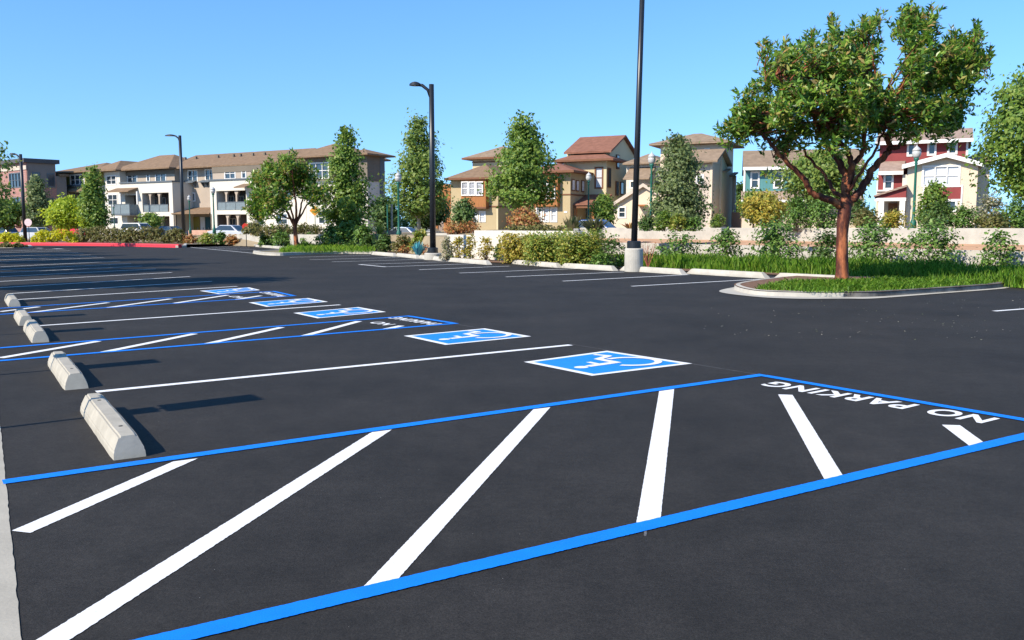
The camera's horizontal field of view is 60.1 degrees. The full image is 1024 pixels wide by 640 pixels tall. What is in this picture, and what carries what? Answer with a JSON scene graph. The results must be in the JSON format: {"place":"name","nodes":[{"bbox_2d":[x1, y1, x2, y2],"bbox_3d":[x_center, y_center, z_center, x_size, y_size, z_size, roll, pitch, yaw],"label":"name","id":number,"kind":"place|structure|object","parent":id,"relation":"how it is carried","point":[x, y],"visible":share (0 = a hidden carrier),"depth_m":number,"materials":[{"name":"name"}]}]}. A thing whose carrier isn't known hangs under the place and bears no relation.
{"place":"outdoors","nodes":[
{"label":"outdoors","id":0,"kind":"place"},
{"bbox_2d":[0,427,21,639],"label":"sidewalk","id":1,"kind":"structure","parent":0,"point":[9,623],"depth_m":3.81,"materials":[{"name":"concrete"}]},
{"bbox_2d":[27,240,226,245],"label":"bed ground","id":2,"kind":"structure","parent":0,"point":[145,242],"depth_m":78.72,"materials":[{"name":"brown soil"}]},
{"bbox_2d":[0,231,25,241],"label":"hedge","id":3,"kind":"object","parent":2,"relation":"on","point":[9,237],"visible":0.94,"depth_m":76.13,"materials":[{"name":"yellow plant"}]},
{"bbox_2d":[0,195,30,231],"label":"round tree","id":4,"kind":"object","parent":2,"relation":"on","point":[12,218],"visible":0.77,"depth_m":84.95,"materials":[{"name":"green plant"}]},
{"bbox_2d":[9,153,27,241],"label":"parking lamp","id":5,"kind":"object","parent":2,"relation":"on","point":[19,156],"visible":0.8,"depth_m":82.90,"materials":[{"name":"black metal"}]},
{"bbox_2d":[19,173,54,227],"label":"maple tree","id":6,"kind":"object","parent":2,"relation":"on","point":[36,198],"visible":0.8,"depth_m":102.40,"materials":[{"name":"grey plant"}]},
{"bbox_2d":[30,228,78,242],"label":"hedge","id":7,"kind":"object","parent":2,"relation":"on","point":[44,235],"visible":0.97,"depth_m":76.20,"materials":[{"name":"yellow plant"}]},
{"bbox_2d":[36,192,82,231],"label":"round tree","id":8,"kind":"object","parent":2,"relation":"on","point":[61,212],"visible":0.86,"depth_m":92.20,"materials":[{"name":"green plant"}]},
{"bbox_2d":[74,162,114,230],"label":"maple tree","id":9,"kind":"object","parent":2,"relation":"on","point":[92,195],"visible":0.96,"depth_m":90.52,"materials":[{"name":"green plant"}]},
{"bbox_2d":[74,225,166,242],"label":"hedge","id":10,"kind":"object","parent":2,"relation":"on","point":[128,235],"visible":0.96,"depth_m":76.85,"materials":[{"name":"green plant"}]},
{"bbox_2d":[165,134,185,235],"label":"parking lamp","id":11,"kind":"object","parent":2,"relation":"on","point":[181,185],"visible":0.95,"depth_m":82.76,"materials":[{"name":"black metal"}]},
{"bbox_2d":[165,227,186,243],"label":"hedge","id":12,"kind":"object","parent":2,"relation":"on","point":[175,234],"visible":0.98,"depth_m":74.48,"materials":[{"name":"green plant"}]},
{"bbox_2d":[253,250,284,252],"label":"island soil ground","id":13,"kind":"structure","parent":0,"point":[275,251],"depth_m":49.47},
{"bbox_2d":[268,229,290,247],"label":"leafy shrub","id":14,"kind":"object","parent":13,"relation":"on","point":[281,239],"visible":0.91,"depth_m":62.45,"materials":[{"name":"green plant"}]},
{"bbox_2d":[241,147,330,244],"bbox_3d":[-13.847,-7.421,54.531,5.642,6.235,5.730,0,6,0],"label":"red barked tree","id":15,"kind":"object","parent":13,"relation":"on","point":[276,183],"visible":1,"depth_m":53.96,"materials":[{"name":"green plant"}]},
{"bbox_2d":[311,223,341,244],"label":"leafy shrub","id":16,"kind":"object","parent":13,"relation":"on","point":[328,231],"visible":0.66,"depth_m":57.51,"materials":[{"name":"green plant"}]},
{"bbox_2d":[279,241,375,252],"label":"grass","id":17,"kind":"structure","parent":13,"relation":"on","point":[309,247],"depth_m":48.79,"materials":[{"name":"green plant"}]},
{"bbox_2d":[332,219,358,245],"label":"leafy shrub","id":18,"kind":"object","parent":13,"relation":"on","point":[347,228],"visible":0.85,"depth_m":55.52,"materials":[{"name":"green plant"}]},
{"bbox_2d":[347,221,378,248],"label":"leafy shrub","id":19,"kind":"object","parent":13,"relation":"on","point":[361,231],"visible":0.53,"depth_m":53.56,"materials":[{"name":"green plant"}]},
{"bbox_2d":[27,230,550,256],"bbox_3d":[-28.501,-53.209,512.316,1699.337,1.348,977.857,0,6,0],"label":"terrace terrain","id":20,"kind":"structure","parent":0,"point":[425,240],"depth_m":55.12,"materials":[{"name":"brown soil"}]},
{"bbox_2d":[0,158,68,231],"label":"brick building","id":21,"kind":"structure","parent":20,"relation":"on","point":[44,169],"depth_m":118.94,"materials":[{"name":"brick"}]},
{"bbox_2d":[134,210,166,227],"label":"round tree","id":22,"kind":"object","parent":20,"relation":"on","point":[153,219],"visible":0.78,"depth_m":97.73,"materials":[{"name":"green plant"}]},
{"bbox_2d":[56,144,395,231],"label":"apartment building","id":23,"kind":"structure","parent":20,"relation":"on","point":[150,185],"depth_m":112.41,"materials":[{"name":"white paint"}]},
{"bbox_2d":[207,225,249,233],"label":"parked car","id":24,"kind":"object","parent":20,"relation":"on","point":[231,229],"visible":0.29,"depth_m":82.89,"materials":[{"name":"paint"}]},
{"bbox_2d":[245,221,326,236],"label":"dry shrub","id":25,"kind":"object","parent":20,"relation":"on","point":[307,228],"visible":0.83,"depth_m":63.17,"materials":[{"name":"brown plant"}]},
{"bbox_2d":[312,124,381,231],"bbox_3d":[-11.135,-9.137,59.413,4.914,7.924,4.574,4,7,35],"label":"maple tree","id":26,"kind":"object","parent":20,"relation":"on","point":[350,188],"visible":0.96,"depth_m":58.76,"materials":[{"name":"green plant"}]},
{"bbox_2d":[368,193,403,229],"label":"round tree","id":27,"kind":"object","parent":20,"relation":"on","point":[379,217],"visible":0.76,"depth_m":66.97,"materials":[{"name":"green plant"}]},
{"bbox_2d":[375,107,454,231],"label":"maple tree","id":28,"kind":"object","parent":20,"relation":"on","point":[415,166],"visible":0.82,"depth_m":72.18,"materials":[{"name":"green plant"}]},
{"bbox_2d":[403,198,452,231],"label":"round tree","id":29,"kind":"object","parent":20,"relation":"on","point":[426,223],"visible":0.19,"depth_m":77.06,"materials":[{"name":"green plant"}]},
{"bbox_2d":[442,218,481,234],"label":"bush","id":30,"kind":"object","parent":20,"relation":"on","point":[453,228],"visible":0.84,"depth_m":51.61,"materials":[{"name":"orange plant"}]},
{"bbox_2d":[445,197,480,226],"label":"tree","id":31,"kind":"object","parent":20,"relation":"on","point":[463,210],"visible":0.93,"depth_m":59.15,"materials":[{"name":"green plant"}]},
{"bbox_2d":[435,146,539,230],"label":"ochre house","id":32,"kind":"structure","parent":20,"relation":"on","point":[467,184],"depth_m":91.27,"materials":[{"name":"paint"}]},
{"bbox_2d":[477,109,570,212],"bbox_3d":[0.799,-10.280,61.334,5.514,8.592,6.358,5,8,39],"label":"maple tree","id":33,"kind":"object","parent":20,"relation":"on","point":[524,164],"visible":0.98,"depth_m":60.26,"materials":[{"name":"green plant"}]},
{"bbox_2d":[505,202,548,230],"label":"bush","id":34,"kind":"object","parent":20,"relation":"on","point":[525,216],"visible":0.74,"depth_m":55.13,"materials":[{"name":"orange plant"}]},
{"bbox_2d":[508,221,566,230],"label":"bush","id":35,"kind":"object","parent":20,"relation":"on","point":[539,227],"visible":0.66,"depth_m":39.37,"materials":[{"name":"green plant"}]},
{"bbox_2d":[531,135,633,228],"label":"yellow house","id":36,"kind":"structure","parent":20,"relation":"on","point":[601,160],"depth_m":87.06,"materials":[{"name":"paint"}]},
{"bbox_2d":[580,216,613,233],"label":"spiky plant","id":37,"kind":"object","parent":20,"relation":"on","point":[589,223],"visible":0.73,"depth_m":36.48,"materials":[{"name":"green plant"}]},
{"bbox_2d":[586,190,620,224],"bbox_3d":[6.582,-7.756,63.621,2.508,3.092,2.362,2,6,22],"label":"tree","id":38,"kind":"object","parent":20,"relation":"on","point":[603,206],"visible":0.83,"depth_m":63.13,"materials":[{"name":"green plant"}]},
{"bbox_2d":[611,154,659,227],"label":"cream cottage","id":39,"kind":"structure","parent":20,"relation":"on","point":[624,210],"depth_m":79.60,"materials":[{"name":"paint"}]},
{"bbox_2d":[638,214,654,230],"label":"bush","id":40,"kind":"object","parent":20,"relation":"on","point":[644,224],"visible":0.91,"depth_m":43.05,"materials":[{"name":"green plant"}]},
{"bbox_2d":[652,209,676,231],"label":"bush","id":41,"kind":"object","parent":20,"relation":"on","point":[664,215],"visible":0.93,"depth_m":42.57,"materials":[{"name":"green plant"}]},
{"bbox_2d":[667,213,689,231],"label":"bush","id":42,"kind":"object","parent":20,"relation":"on","point":[680,221],"visible":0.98,"depth_m":42.17,"materials":[{"name":"green plant"}]},
{"bbox_2d":[643,129,722,227],"bbox_3d":[9.307,-7.656,49.517,4.635,6.082,4.381,3,7,29],"label":"maple tree","id":43,"kind":"object","parent":20,"relation":"on","point":[679,191],"visible":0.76,"depth_m":48.69,"materials":[{"name":"green plant"}]},
{"bbox_2d":[681,216,710,231],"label":"bush","id":44,"kind":"object","parent":20,"relation":"on","point":[693,226],"visible":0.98,"depth_m":42.14,"materials":[{"name":"green plant"}]},
{"bbox_2d":[649,133,743,227],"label":"tan house","id":45,"kind":"structure","parent":20,"relation":"on","point":[718,162],"depth_m":73.90,"materials":[{"name":"paint"}]},
{"bbox_2d":[737,188,798,227],"bbox_3d":[14.820,-6.423,51.616,3.500,2.476,3.344,-3,7,-28],"label":"tree","id":46,"kind":"object","parent":20,"relation":"on","point":[768,204],"visible":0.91,"depth_m":50.99,"materials":[{"name":"yellow plant"}]},
{"bbox_2d":[780,192,814,231],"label":"bush","id":47,"kind":"object","parent":20,"relation":"on","point":[796,205],"visible":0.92,"depth_m":40.06,"materials":[{"name":"green plant"}]},
{"bbox_2d":[741,149,864,227],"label":"teal house","id":48,"kind":"structure","parent":20,"relation":"on","point":[755,164],"depth_m":69.51,"materials":[{"name":"paint"}]},
{"bbox_2d":[799,193,838,230],"bbox_3d":[13.881,-4.843,39.722,2.031,1.809,2.061,1,6,14],"label":"bush","id":49,"kind":"object","parent":20,"relation":"on","point":[825,221],"visible":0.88,"depth_m":39.44,"materials":[{"name":"green plant"}]},
{"bbox_2d":[765,148,878,215],"bbox_3d":[19.145,-8.327,55.486,6.859,5.433,7.191,0,6,0],"label":"maple tree","id":50,"kind":"object","parent":20,"relation":"on","point":[812,174],"visible":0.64,"depth_m":54.33,"materials":[{"name":"green plant"}]},
{"bbox_2d":[850,193,869,227],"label":"bush","id":51,"kind":"object","parent":20,"relation":"on","point":[857,205],"visible":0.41,"depth_m":40.59,"materials":[{"name":"green plant"}]},
{"bbox_2d":[852,204,885,227],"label":"bush","id":52,"kind":"object","parent":20,"relation":"on","point":[860,219],"visible":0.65,"depth_m":39.05,"materials":[{"name":"green plant"}]},
{"bbox_2d":[877,208,915,227],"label":"bush","id":53,"kind":"object","parent":20,"relation":"on","point":[893,217],"visible":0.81,"depth_m":38.55,"materials":[{"name":"yellow plant"}]},
{"bbox_2d":[910,145,920,227],"bbox_3d":[21.180,-6.946,46.528,0.458,4.483,0.458,0,6,0],"label":"street lamp","id":54,"kind":"object","parent":20,"relation":"on","point":[916,152],"visible":0.93,"depth_m":46.43,"materials":[{"name":"green metal"}]},
{"bbox_2d":[908,178,954,227],"bbox_3d":[21.850,-5.881,45.653,1.998,2.875,2.386,-4,7,-36],"label":"tree","id":55,"kind":"object","parent":20,"relation":"on","point":[932,189],"visible":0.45,"depth_m":45.41,"materials":[{"name":"green plant"}]},
{"bbox_2d":[874,128,991,227],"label":"red house","id":56,"kind":"structure","parent":20,"relation":"on","point":[895,176],"depth_m":62.49,"materials":[{"name":"beige paint"}]},
{"bbox_2d":[921,165,960,186],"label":"window","id":57,"kind":"structure","parent":56,"relation":"in","point":[950,174],"depth_m":61.44,"materials":[{"name":"white glass"}]},
{"bbox_2d":[908,196,965,227],"bbox_3d":[18.088,-4.505,37.719,2.266,1.546,1.904,0,6,0],"label":"bush","id":58,"kind":"object","parent":20,"relation":"on","point":[941,212],"visible":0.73,"depth_m":37.58,"materials":[{"name":"green plant"}]},
{"bbox_2d":[948,203,980,227],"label":"bush","id":59,"kind":"object","parent":20,"relation":"on","point":[962,211],"visible":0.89,"depth_m":37.05,"materials":[{"name":"green plant"}]},
{"bbox_2d":[970,191,1006,227],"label":"bush","id":60,"kind":"object","parent":20,"relation":"on","point":[995,203],"visible":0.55,"depth_m":38.07,"materials":[{"name":"green plant"}]},
{"bbox_2d":[955,63,1023,201],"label":"maple tree","id":61,"kind":"object","parent":20,"relation":"on","point":[1009,121],"visible":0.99,"depth_m":41.15,"materials":[{"name":"green plant"}]},
{"bbox_2d":[972,210,1014,227],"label":"bush","id":62,"kind":"object","parent":20,"relation":"on","point":[993,221],"visible":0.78,"depth_m":36.40,"materials":[{"name":"green plant"}]},
{"bbox_2d":[994,195,1023,227],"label":"bush","id":63,"kind":"object","parent":20,"relation":"on","point":[1018,207],"visible":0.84,"depth_m":37.02,"materials":[{"name":"green plant"}]},
{"bbox_2d":[0,245,1023,639],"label":"asphalt","id":64,"kind":"structure","parent":0,"point":[358,447],"depth_m":5.84,"materials":[{"name":"black asphalt"}]},
{"bbox_2d":[0,140,22,216],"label":"round tree","id":65,"kind":"object","parent":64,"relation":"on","point":[3,186],"visible":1,"depth_m":61.42,"materials":[{"name":"green plant"}]},
{"bbox_2d":[14,308,31,325],"bbox_3d":[-7.820,-0.059,14.162,0.214,0.147,1.550,-4,7,-32],"label":"wheel stop","id":66,"kind":"object","parent":64,"relation":"on","point":[21,316],"visible":0.95,"depth_m":13.74,"materials":[{"name":"concrete"}]},
{"bbox_2d":[23,319,48,342],"bbox_3d":[-6.619,0.139,12.290,0.213,0.147,1.830,-4,7,-32],"label":"wheel stop","id":67,"kind":"object","parent":64,"relation":"on","point":[34,331],"visible":1,"depth_m":11.73,"materials":[{"name":"concrete"}]},
{"bbox_2d":[48,351,87,389],"bbox_3d":[-4.521,0.488,8.974,0.214,0.147,1.830,-4,7,-32],"label":"wheel stop","id":68,"kind":"object","parent":64,"relation":"on","point":[66,372],"visible":1,"depth_m":8.50,"materials":[{"name":"concrete"}]},
{"bbox_2d":[0,242,181,247],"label":"red kerb","id":69,"kind":"structure","parent":64,"relation":"on","point":[103,244],"depth_m":68.67,"materials":[{"name":"paint"}]},
{"bbox_2d":[80,393,145,459],"bbox_3d":[-2.970,0.746,6.527,0.213,0.147,1.830,-4,7,-32],"label":"wheel stop","id":70,"kind":"object","parent":64,"relation":"on","point":[114,433],"visible":1,"depth_m":6.12,"materials":[{"name":"concrete"}]},
{"bbox_2d":[226,234,324,245],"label":"retaining wall","id":71,"kind":"structure","parent":64,"relation":"on","point":[308,237],"depth_m":62.31,"materials":[{"name":"concrete"}]},
{"bbox_2d":[253,249,374,255],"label":"island kerb","id":72,"kind":"structure","parent":64,"relation":"on","point":[258,252],"depth_m":48.02,"materials":[{"name":"concrete"}]},
{"bbox_2d":[409,82,441,259],"bbox_3d":[-3.900,-6.686,39.969,1.399,7.957,0.800,0,6,0],"label":"parking lamp","id":73,"kind":"object","parent":64,"relation":"on","point":[432,251],"visible":0.95,"depth_m":39.88,"materials":[{"name":"metal"}]},
{"bbox_2d":[474,230,582,262],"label":"retaining wall","id":74,"kind":"structure","parent":64,"relation":"on","point":[492,234],"depth_m":39.51,"materials":[{"name":"white paint"}]},
{"bbox_2d":[511,260,561,267],"bbox_3d":[0.903,-2.190,34.262,0.243,0.172,3.925,-3,7,-26],"label":"wheel stop","id":75,"kind":"object","parent":64,"relation":"on","point":[546,264],"visible":0.91,"depth_m":33.79,"materials":[{"name":"concrete"}]},
{"bbox_2d":[561,263,617,270],"bbox_3d":[2.699,-1.892,31.439,0.244,0.172,3.082,-4,7,-33],"label":"wheel stop","id":76,"kind":"object","parent":64,"relation":"on","point":[590,266],"visible":0.98,"depth_m":31.19,"materials":[{"name":"concrete"}]},
{"bbox_2d":[624,0,644,271],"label":"parking lamp","id":77,"kind":"object","parent":64,"relation":"on","point":[633,261],"visible":0.98,"depth_m":29.38,"materials":[{"name":"metal"}]},
{"bbox_2d":[619,266,686,274],"bbox_3d":[4.609,-1.653,29.168,0.244,0.172,3.184,-4,7,-31],"label":"wheel stop","id":78,"kind":"object","parent":64,"relation":"on","point":[663,270],"visible":0.7,"depth_m":28.59,"materials":[{"name":"concrete"}]},
{"bbox_2d":[687,269,769,278],"bbox_3d":[6.569,-1.437,27.124,0.243,0.172,3.202,-4,7,-34],"label":"wheel stop","id":79,"kind":"object","parent":64,"relation":"on","point":[748,274],"visible":0.98,"depth_m":26.92,"materials":[{"name":"concrete"}]},
{"bbox_2d":[579,228,1023,244],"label":"retaining wall","id":80,"kind":"structure","parent":64,"relation":"on","point":[972,235],"depth_m":39.63,"materials":[{"name":"concrete"}]},
{"bbox_2d":[602,243,1023,267],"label":"retaining wall","id":81,"kind":"structure","parent":64,"relation":"on","point":[969,255],"depth_m":35.68,"materials":[{"name":"concrete"}]},
{"bbox_2d":[720,286,1009,298],"bbox_3d":[8.462,-0.751,21.322,5.595,0.001,7.882,4,7,35],"label":"kerb apron","id":82,"kind":"object","parent":64,"relation":"on","point":[732,290],"visible":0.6,"depth_m":19.25,"materials":[{"name":"concrete"}]},
{"bbox_2d":[734,277,843,296],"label":"island kerb","id":83,"kind":"structure","parent":82,"relation":"on","point":[786,293],"depth_m":19.06,"materials":[{"name":"concrete"}]},
{"bbox_2d":[843,281,1004,296],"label":"island kerb","id":84,"kind":"structure","parent":82,"relation":"on","point":[911,291],"depth_m":19.79,"materials":[{"name":"concrete"}]},
{"bbox_2d":[0,0,1023,224],"label":"sky","id":85,"kind":"structure","parent":0,"point":[83,83],"materials":[{"name":"blue"}]},
{"bbox_2d":[375,250,1022,286],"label":"planting bed ground","id":86,"kind":"structure","parent":0,"point":[687,269],"depth_m":36.52,"materials":[{"name":"brown soil"}]},
{"bbox_2d":[375,232,396,251],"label":"leafy shrub","id":87,"kind":"object","parent":86,"relation":"on","point":[384,242],"visible":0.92,"depth_m":50.64,"materials":[{"name":"green plant"}]},
{"bbox_2d":[389,234,410,252],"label":"leafy shrub","id":88,"kind":"object","parent":86,"relation":"on","point":[398,244],"visible":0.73,"depth_m":49.68,"materials":[{"name":"green plant"}]},
{"bbox_2d":[436,236,454,260],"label":"thin shrub","id":89,"kind":"object","parent":86,"relation":"on","point":[447,241],"visible":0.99,"depth_m":38.27,"materials":[{"name":"green plant"}]},
{"bbox_2d":[462,234,477,258],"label":"thin shrub","id":90,"kind":"object","parent":86,"relation":"on","point":[470,246],"visible":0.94,"depth_m":38.33,"materials":[{"name":"yellow plant"}]},
{"bbox_2d":[476,236,494,259],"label":"thin shrub","id":91,"kind":"object","parent":86,"relation":"on","point":[486,251],"visible":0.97,"depth_m":38.36,"materials":[{"name":"yellow plant"}]},
{"bbox_2d":[495,226,541,263],"bbox_3d":[0.411,-3.054,36.114,2.242,1.538,1.768,0,6,0],"label":"hedge shrub","id":92,"kind":"object","parent":86,"relation":"on","point":[512,244],"visible":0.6,"depth_m":35.79,"materials":[{"name":"yellow plant"}]},
{"bbox_2d":[516,225,574,264],"bbox_3d":[1.448,-2.896,34.416,2.563,1.556,2.036,0,6,0],"label":"hedge shrub","id":93,"kind":"object","parent":86,"relation":"on","point":[540,247],"visible":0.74,"depth_m":34.09,"materials":[{"name":"green plant"}]},
{"bbox_2d":[550,225,610,266],"bbox_3d":[2.594,-2.724,32.757,2.431,1.588,1.855,0,6,0],"label":"hedge shrub","id":94,"kind":"object","parent":86,"relation":"on","point":[578,248],"visible":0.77,"depth_m":32.54,"materials":[{"name":"green plant"}]},
{"bbox_2d":[586,249,618,267],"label":"leafy shrub","id":95,"kind":"object","parent":86,"relation":"on","point":[600,259],"visible":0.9,"depth_m":31.42,"materials":[{"name":"green plant"}]},
{"bbox_2d":[595,234,626,266],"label":"leafy shrub","id":96,"kind":"object","parent":86,"relation":"on","point":[614,242],"visible":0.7,"depth_m":32.00,"materials":[{"name":"green plant"}]},
{"bbox_2d":[653,229,704,256],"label":"leafy shrub","id":97,"kind":"object","parent":86,"relation":"on","point":[679,245],"visible":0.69,"depth_m":36.31,"materials":[{"name":"green plant"}]},
{"bbox_2d":[702,227,743,257],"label":"leafy shrub","id":98,"kind":"object","parent":86,"relation":"on","point":[729,242],"visible":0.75,"depth_m":35.72,"materials":[{"name":"green plant"}]},
{"bbox_2d":[735,210,809,259],"bbox_3d":[10.154,-3.167,34.288,3.201,2.154,2.546,0,6,0],"label":"leafy shrub","id":99,"kind":"object","parent":86,"relation":"on","point":[773,240],"visible":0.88,"depth_m":34.04,"materials":[{"name":"green plant"}]},
{"bbox_2d":[800,225,835,258],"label":"leafy shrub","id":100,"kind":"object","parent":86,"relation":"on","point":[827,241],"visible":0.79,"depth_m":33.29,"materials":[{"name":"green plant"}]},
{"bbox_2d":[613,251,1023,287],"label":"grass","id":101,"kind":"structure","parent":86,"relation":"on","point":[1009,275],"depth_m":27.38,"materials":[{"name":"green plant"}]},
{"bbox_2d":[848,210,904,261],"bbox_3d":[13.249,-2.991,32.592,2.390,2.154,2.214,0,6,0],"label":"leafy shrub","id":102,"kind":"object","parent":86,"relation":"on","point":[873,242],"visible":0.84,"depth_m":32.47,"materials":[{"name":"green plant"}]},
{"bbox_2d":[891,217,965,264],"bbox_3d":[14.639,-2.694,31.175,2.525,1.848,2.273,2,6,18],"label":"leafy shrub","id":103,"kind":"object","parent":86,"relation":"on","point":[923,238],"visible":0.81,"depth_m":30.93,"materials":[{"name":"green plant"}]},
{"bbox_2d":[970,227,1022,266],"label":"leafy shrub","id":104,"kind":"object","parent":86,"relation":"on","point":[1001,240],"visible":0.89,"depth_m":29.57,"materials":[{"name":"green plant"}]},
{"bbox_2d":[603,238,1023,250],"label":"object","id":105,"kind":"structure","parent":0,"point":[961,247],"depth_m":38.92,"materials":[{"name":"beige concrete"}]},
{"bbox_2d":[734,274,998,292],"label":"island soil ground","id":106,"kind":"structure","parent":0,"point":[751,284],"depth_m":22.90,"materials":[{"name":"green plant"}]},
{"bbox_2d":[712,0,996,279],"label":"red barked tree","id":107,"kind":"object","parent":106,"relation":"on","point":[865,101],"visible":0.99,"depth_m":21.14,"materials":[{"name":"green plant"}]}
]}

